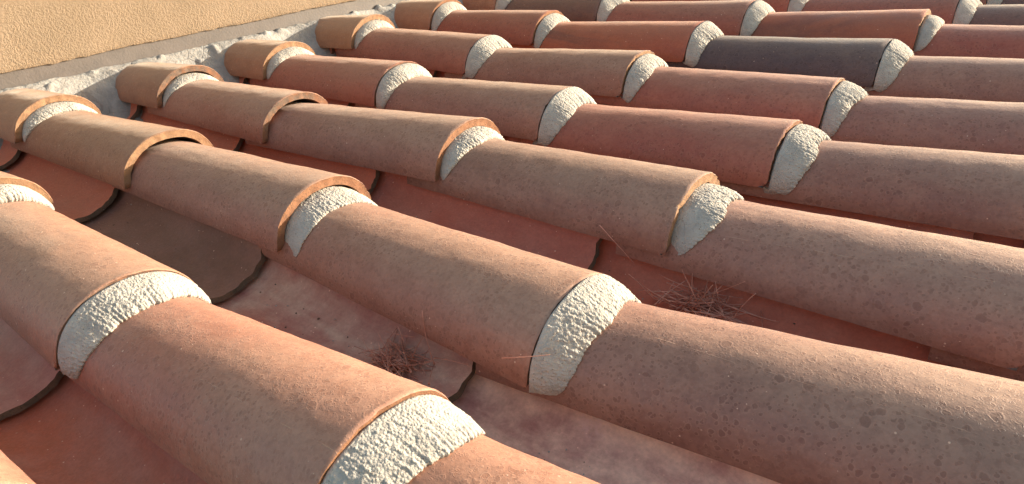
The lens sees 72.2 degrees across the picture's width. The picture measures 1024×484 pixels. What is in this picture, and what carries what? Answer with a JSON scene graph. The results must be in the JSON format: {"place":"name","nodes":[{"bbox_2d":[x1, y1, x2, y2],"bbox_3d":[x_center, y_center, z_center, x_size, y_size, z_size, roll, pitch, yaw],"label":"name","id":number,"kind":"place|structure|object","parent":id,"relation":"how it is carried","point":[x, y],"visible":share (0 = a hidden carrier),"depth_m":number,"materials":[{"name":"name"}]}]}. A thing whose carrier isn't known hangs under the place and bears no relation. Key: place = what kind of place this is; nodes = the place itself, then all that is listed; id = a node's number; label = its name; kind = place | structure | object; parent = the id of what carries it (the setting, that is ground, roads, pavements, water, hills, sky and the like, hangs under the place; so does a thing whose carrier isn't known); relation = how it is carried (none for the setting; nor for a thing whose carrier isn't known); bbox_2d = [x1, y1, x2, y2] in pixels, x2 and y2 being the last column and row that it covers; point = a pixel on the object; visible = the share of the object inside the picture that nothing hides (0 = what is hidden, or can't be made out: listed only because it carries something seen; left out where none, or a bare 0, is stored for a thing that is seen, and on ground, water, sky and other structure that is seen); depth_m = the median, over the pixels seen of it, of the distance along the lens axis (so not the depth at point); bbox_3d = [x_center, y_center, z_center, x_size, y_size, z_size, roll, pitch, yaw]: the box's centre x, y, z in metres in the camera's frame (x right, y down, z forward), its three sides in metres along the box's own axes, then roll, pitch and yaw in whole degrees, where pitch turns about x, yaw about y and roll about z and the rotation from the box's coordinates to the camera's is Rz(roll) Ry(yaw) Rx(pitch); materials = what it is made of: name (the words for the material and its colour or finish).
{"place":"outdoors","nodes":[
{"label":"outdoors","id":0,"kind":"place"},
{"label":"roof underlay","id":1,"kind":"structure","parent":0,"visible":0},
{"bbox_2d":[0,139,21,169],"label":"channel tile","id":2,"kind":"object","parent":1,"relation":"on","point":[9,155],"visible":0.42,"depth_m":1.34,"materials":[{"name":"ceramic"}]},
{"bbox_2d":[0,375,206,483],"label":"channel tile","id":3,"kind":"object","parent":1,"relation":"on","point":[66,430],"visible":0.39,"depth_m":0.67,"materials":[{"name":"ceramic"}]},
{"bbox_2d":[0,450,35,483],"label":"cover tile","id":4,"kind":"object","parent":3,"relation":"on","point":[11,472],"visible":1,"depth_m":0.53,"materials":[{"name":"ceramic"}]},
{"bbox_2d":[0,318,63,420],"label":"channel tile","id":5,"kind":"object","parent":3,"relation":"on","point":[30,376],"visible":0.36,"depth_m":0.75,"materials":[{"name":"ceramic"}]},
{"bbox_2d":[127,103,140,119],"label":"channel tile","id":6,"kind":"object","parent":1,"relation":"on","point":[135,111],"visible":0.06,"depth_m":1.51,"materials":[{"name":"ceramic"}]},
{"bbox_2d":[0,0,463,172],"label":"stucco wall","id":7,"kind":"structure","parent":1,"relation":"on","point":[90,50],"depth_m":1.55,"materials":[{"name":"beige paint"}]},
{"bbox_2d":[239,76,246,83],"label":"channel tile","id":8,"kind":"object","parent":1,"relation":"on","point":[243,80],"visible":0.01,"depth_m":1.66,"materials":[{"name":"ceramic"}]},
{"bbox_2d":[91,204,642,474],"bbox_3d":[0.051,0.043,0.839,1.489,0.033,0.572,18,36,34],"label":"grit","id":9,"kind":"object","parent":1,"relation":"on","point":[348,346],"visible":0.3,"depth_m":0.81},
{"bbox_2d":[407,435,599,483],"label":"cover tile","id":10,"kind":"object","parent":1,"relation":"on","point":[481,459],"visible":0.38,"depth_m":0.48,"materials":[{"name":"ceramic"}]},
{"bbox_2d":[59,297,484,483],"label":"cover tile","id":11,"kind":"object","parent":10,"relation":"on","point":[207,393],"visible":0.93,"depth_m":0.55,"materials":[{"name":"ceramic"}]},
{"bbox_2d":[0,201,211,378],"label":"cover tile","id":12,"kind":"object","parent":11,"relation":"on","point":[73,294],"visible":0.97,"depth_m":0.75,"materials":[{"name":"ceramic"}]},
{"bbox_2d":[0,171,54,210],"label":"cover tile","id":13,"kind":"object","parent":12,"relation":"on","point":[13,188],"visible":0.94,"depth_m":0.98,"materials":[{"name":"ceramic"}]},
{"bbox_2d":[452,370,780,483],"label":"channel tile","id":14,"kind":"object","parent":1,"relation":"on","point":[535,426],"visible":0.28,"depth_m":0.62,"materials":[{"name":"ceramic"}]},
{"bbox_2d":[213,257,475,402],"bbox_3d":[-0.239,0.088,0.790,0.441,0.072,0.174,18,36,34],"label":"channel tile","id":15,"kind":"object","parent":14,"relation":"on","point":[354,322],"visible":0.21,"depth_m":0.81,"materials":[{"name":"ceramic"}]},
{"bbox_2d":[80,189,265,303],"bbox_3d":[-0.527,-0.005,0.992,0.443,0.071,0.174,18,36,34],"label":"channel tile","id":16,"kind":"object","parent":15,"relation":"on","point":[215,265],"visible":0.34,"depth_m":0.99,"materials":[{"name":"ceramic"}]},
{"bbox_2d":[5,151,118,222],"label":"channel tile","id":17,"kind":"object","parent":16,"relation":"on","point":[78,197],"visible":0.34,"depth_m":1.19,"materials":[{"name":"ceramic"}]},
{"bbox_2d":[354,326,438,384],"bbox_3d":[-0.119,0.116,0.720,0.116,0.043,0.075,18,36,34],"label":"pine needle nest","id":18,"kind":"object","parent":15,"relation":"on","point":[391,362],"visible":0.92,"depth_m":0.72,"materials":[{"name":"brown plant"}]},
{"bbox_2d":[422,311,434,364],"bbox_3d":[-0.086,0.098,0.713,0.003,0.057,0.016,-12,23,1],"label":"pine needle","id":19,"kind":"object","parent":15,"relation":"on","point":[426,339],"visible":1,"depth_m":0.71,"materials":[{"name":"brown plant"}]},
{"bbox_2d":[434,357,466,364],"bbox_3d":[-0.061,0.120,0.703,0.048,0.004,0.002,7,30,38],"label":"pine needle","id":20,"kind":"object","parent":15,"relation":"on","point":[449,360],"visible":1,"depth_m":0.71,"materials":[{"name":"brown plant"}]},
{"bbox_2d":[912,24,1023,58],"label":"cover tile","id":21,"kind":"object","parent":1,"relation":"on","point":[987,41],"visible":0.48,"depth_m":1.38,"materials":[{"name":"ceramic"}]},
{"bbox_2d":[739,9,944,51],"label":"cover tile","id":22,"kind":"object","parent":21,"relation":"on","point":[915,29],"visible":0.71,"depth_m":1.49,"materials":[{"name":"ceramic"}]},
{"bbox_2d":[606,0,774,35],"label":"cover tile","id":23,"kind":"object","parent":22,"relation":"on","point":[735,17],"visible":0.73,"depth_m":1.68,"materials":[{"name":"ceramic"}]},
{"bbox_2d":[504,0,629,21],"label":"cover tile","id":24,"kind":"object","parent":23,"relation":"on","point":[584,10],"visible":0.64,"depth_m":1.87,"materials":[{"name":"ceramic"}]},
{"bbox_2d":[462,0,511,9],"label":"cover tile","id":25,"kind":"object","parent":24,"relation":"on","point":[485,4],"visible":0.36,"depth_m":2.04,"materials":[{"name":"ceramic"}]},
{"bbox_2d":[927,347,1023,381],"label":"cover tile","id":26,"kind":"object","parent":1,"relation":"on","point":[951,359],"visible":0.18,"depth_m":0.64,"materials":[{"name":"ceramic"}]},
{"bbox_2d":[616,200,1023,370],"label":"cover tile","id":27,"kind":"object","parent":26,"relation":"on","point":[958,296],"visible":0.87,"depth_m":0.69,"materials":[{"name":"ceramic"}]},
{"bbox_2d":[407,139,743,254],"bbox_3d":[0.068,-0.087,0.955,0.484,0.086,0.161,18,36,34],"label":"cover tile","id":28,"kind":"object","parent":27,"relation":"on","point":[659,209],"visible":0.91,"depth_m":0.87,"materials":[{"name":"ceramic"}]},
{"bbox_2d":[245,102,504,181],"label":"cover tile","id":29,"kind":"object","parent":28,"relation":"on","point":[427,146],"visible":0.88,"depth_m":1.08,"materials":[{"name":"ceramic"}]},
{"bbox_2d":[147,80,327,143],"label":"cover tile","id":30,"kind":"object","parent":29,"relation":"on","point":[244,111],"visible":0.82,"depth_m":1.30,"materials":[{"name":"ceramic"}]},
{"bbox_2d":[115,62,223,108],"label":"cover tile","id":31,"kind":"object","parent":30,"relation":"on","point":[153,84],"visible":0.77,"depth_m":1.46,"materials":[{"name":"ceramic"}]},
{"bbox_2d":[968,4,1023,25],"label":"cover tile","id":32,"kind":"object","parent":1,"relation":"on","point":[1009,14],"visible":0.43,"depth_m":1.54,"materials":[{"name":"ceramic"}]},
{"bbox_2d":[801,0,981,24],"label":"cover tile","id":33,"kind":"object","parent":32,"relation":"on","point":[955,11],"visible":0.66,"depth_m":1.62,"materials":[{"name":"ceramic"}]},
{"bbox_2d":[631,0,808,11],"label":"cover tile","id":34,"kind":"object","parent":33,"relation":"on","point":[787,5],"visible":0.31,"depth_m":1.77,"materials":[{"name":"ceramic"}]},
{"bbox_2d":[974,233,1023,247],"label":"channel tile","id":35,"kind":"object","parent":1,"relation":"on","point":[1012,242],"visible":0.09,"depth_m":0.83,"materials":[{"name":"ceramic"}]},
{"bbox_2d":[738,193,975,239],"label":"channel tile","id":36,"kind":"object","parent":35,"relation":"on","point":[880,220],"visible":0.06,"depth_m":0.91,"materials":[{"name":"ceramic"}]},
{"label":"channel tile","id":37,"kind":"object","parent":1,"relation":"on","visible":0},
{"bbox_2d":[113,211,794,462],"bbox_3d":[0.053,0.035,0.845,1.494,0.042,0.583,18,36,34],"label":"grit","id":38,"kind":"object","parent":37,"relation":"on","point":[347,336],"visible":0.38,"depth_m":0.82,"materials":[{"name":"stone"}]},
{"bbox_2d":[592,239,949,365],"bbox_3d":[0.209,0.081,0.747,0.444,0.072,0.174,18,36,34],"label":"channel tile","id":39,"kind":"object","parent":37,"relation":"on","point":[816,326],"visible":0.12,"depth_m":0.76,"materials":[{"name":"ceramic"}]},
{"bbox_2d":[370,171,602,269],"bbox_3d":[-0.096,-0.017,0.958,0.444,0.071,0.174,18,36,34],"label":"channel tile","id":40,"kind":"object","parent":39,"relation":"on","point":[395,192],"visible":0.26,"depth_m":0.97,"materials":[{"name":"ceramic"}]},
{"bbox_2d":[237,139,379,193],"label":"channel tile","id":41,"kind":"object","parent":40,"relation":"on","point":[368,178],"visible":0.09,"depth_m":1.18,"materials":[{"name":"ceramic"}]},
{"bbox_2d":[141,106,243,151],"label":"channel tile","id":42,"kind":"object","parent":41,"relation":"on","point":[222,141],"visible":0.05,"depth_m":1.37,"materials":[{"name":"ceramic"}]},
{"bbox_2d":[599,225,633,262],"bbox_3d":[0.123,0.002,0.825,0.052,0.032,0.010,18,36,34],"label":"pine needle","id":43,"kind":"object","parent":39,"relation":"on","point":[615,242],"visible":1,"depth_m":0.83,"materials":[{"name":"brown plant"}]},
{"bbox_2d":[629,270,777,327],"bbox_3d":[0.208,0.060,0.776,0.173,0.042,0.098,18,36,34],"label":"pine needle scatter","id":44,"kind":"object","parent":39,"relation":"on","point":[691,303],"visible":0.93,"depth_m":0.78,"materials":[{"name":"brown plant"}]},
{"bbox_2d":[698,281,744,297],"bbox_3d":[0.225,0.054,0.772,0.066,0.032,0.002,4,28,34],"label":"pine needle","id":45,"kind":"object","parent":44,"relation":"on","point":[722,290],"visible":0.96,"depth_m":0.77,"materials":[{"name":"brown plant"}]},
{"label":"channel tile","id":46,"kind":"object","parent":1,"relation":"on","visible":0},
{"bbox_2d":[247,78,351,105],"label":"channel tile","id":47,"kind":"object","parent":46,"relation":"on","point":[335,102],"visible":0.02,"depth_m":1.47,"materials":[{"name":"ceramic"}]},
{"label":"channel tile","id":48,"kind":"object","parent":1,"relation":"on","visible":0},
{"bbox_2d":[435,71,444,77],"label":"channel tile","id":49,"kind":"object","parent":48,"relation":"on","point":[440,74],"depth_m":1.62,"materials":[{"name":"ceramic"}]},
{"bbox_2d":[334,48,436,76],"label":"channel tile","id":50,"kind":"object","parent":49,"relation":"on","point":[433,73],"visible":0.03,"depth_m":1.62,"materials":[{"name":"ceramic"}]},
{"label":"cover tile","id":51,"kind":"object","parent":1,"relation":"on","visible":0},
{"bbox_2d":[476,301,1023,483],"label":"cover tile","id":52,"kind":"object","parent":51,"relation":"on","point":[780,407],"visible":0.83,"depth_m":0.54,"materials":[{"name":"ceramic"}]},
{"bbox_2d":[259,203,640,395],"bbox_3d":[-0.105,0.021,0.799,0.515,0.086,0.175,18,36,34],"label":"cover tile","id":53,"kind":"object","parent":52,"relation":"on","point":[486,303],"visible":0.84,"depth_m":0.70,"materials":[{"name":"ceramic"}]},
{"bbox_2d":[112,138,377,256],"bbox_3d":[-0.405,-0.092,1.024,0.491,0.088,0.160,18,36,34],"label":"cover tile","id":54,"kind":"object","parent":53,"relation":"on","point":[270,204],"visible":0.96,"depth_m":0.94,"materials":[{"name":"ceramic"}]},
{"bbox_2d":[10,111,213,188],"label":"cover tile","id":55,"kind":"object","parent":54,"relation":"on","point":[106,149],"visible":0.9,"depth_m":1.16,"materials":[{"name":"ceramic"}]},
{"bbox_2d":[0,88,100,143],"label":"cover tile","id":56,"kind":"object","parent":55,"relation":"on","point":[24,112],"visible":0.84,"depth_m":1.31,"materials":[{"name":"ceramic"}]},
{"bbox_2d":[501,354,549,358],"bbox_3d":[0.012,0.099,0.605,0.047,0.008,0.002,-1,25,25],"label":"pine needle","id":57,"kind":"object","parent":53,"relation":"on","point":[521,357],"visible":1,"depth_m":0.61,"materials":[{"name":"brown plant"}]},
{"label":"cover tile","id":58,"kind":"object","parent":1,"relation":"on","visible":0},
{"bbox_2d":[720,140,1023,239],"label":"cover tile","id":59,"kind":"object","parent":58,"relation":"on","point":[976,192],"visible":0.75,"depth_m":0.86,"materials":[{"name":"ceramic"}]},
{"bbox_2d":[508,104,830,194],"bbox_3d":[0.229,-0.175,1.103,0.499,0.093,0.160,18,36,34],"label":"cover tile","id":60,"kind":"object","parent":59,"relation":"on","point":[779,155],"visible":0.91,"depth_m":1.01,"materials":[{"name":"ceramic"}]},
{"bbox_2d":[355,76,596,145],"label":"cover tile","id":61,"kind":"object","parent":60,"relation":"on","point":[540,114],"visible":0.81,"depth_m":1.22,"materials":[{"name":"ceramic"}]},
{"bbox_2d":[250,54,431,108],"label":"cover tile","id":62,"kind":"object","parent":61,"relation":"on","point":[370,82],"visible":0.88,"depth_m":1.44,"materials":[{"name":"ceramic"}]},
{"bbox_2d":[224,39,315,79],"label":"cover tile","id":63,"kind":"object","parent":62,"relation":"on","point":[256,59],"visible":0.65,"depth_m":1.61,"materials":[{"name":"ceramic"}]},
{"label":"cover tile","id":64,"kind":"object","parent":1,"relation":"on","visible":0},
{"bbox_2d":[819,96,1023,154],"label":"cover tile","id":65,"kind":"object","parent":64,"relation":"on","point":[973,125],"visible":0.61,"depth_m":1.04,"materials":[{"name":"ceramic"}]},
{"bbox_2d":[592,66,867,137],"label":"cover tile","id":66,"kind":"object","parent":65,"relation":"on","point":[825,104],"visible":0.89,"depth_m":1.19,"materials":[{"name":"ceramic"}]},
{"bbox_2d":[444,48,667,102],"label":"cover tile","id":67,"kind":"object","parent":66,"relation":"on","point":[612,73],"visible":0.84,"depth_m":1.38,"materials":[{"name":"ceramic"}]},
{"bbox_2d":[337,28,511,78],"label":"cover tile","id":68,"kind":"object","parent":67,"relation":"on","point":[466,55],"visible":0.83,"depth_m":1.59,"materials":[{"name":"ceramic"}]},
{"bbox_2d":[315,14,394,48],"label":"cover tile","id":69,"kind":"object","parent":68,"relation":"on","point":[345,31],"visible":0.62,"depth_m":1.76,"materials":[{"name":"ceramic"}]},
{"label":"cover tile","id":70,"kind":"object","parent":1,"relation":"on","visible":0},
{"bbox_2d":[860,56,1023,101],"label":"cover tile","id":71,"kind":"object","parent":70,"relation":"on","point":[980,79],"visible":0.6,"depth_m":1.21,"materials":[{"name":"ceramic"}]},
{"bbox_2d":[665,36,913,92],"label":"cover tile","id":72,"kind":"object","parent":71,"relation":"on","point":[867,63],"visible":0.88,"depth_m":1.34,"materials":[{"name":"ceramic"}]},
{"bbox_2d":[512,21,723,66],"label":"cover tile","id":73,"kind":"object","parent":72,"relation":"on","point":[678,41],"visible":0.84,"depth_m":1.54,"materials":[{"name":"ceramic"}]},
{"bbox_2d":[430,10,570,47],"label":"cover tile","id":74,"kind":"object","parent":73,"relation":"on","point":[523,27],"visible":0.81,"depth_m":1.74,"materials":[{"name":"ceramic"}]},
{"bbox_2d":[394,0,466,30],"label":"cover tile","id":75,"kind":"object","parent":74,"relation":"on","point":[431,15],"visible":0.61,"depth_m":1.91,"materials":[{"name":"ceramic"}]},
{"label":"channel tile","id":76,"kind":"object","parent":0,"visible":0},
{"bbox_2d":[1000,0,1023,4],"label":"cover tile","id":77,"kind":"object","parent":76,"relation":"on","point":[1012,2],"visible":0.08,"depth_m":1.70,"materials":[{"name":"ceramic"}]},
{"bbox_2d":[980,0,1002,4],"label":"cover tile","id":78,"kind":"object","parent":77,"relation":"on","point":[991,2],"visible":0.22,"depth_m":1.71,"materials":[{"name":"ceramic"}]}
]}

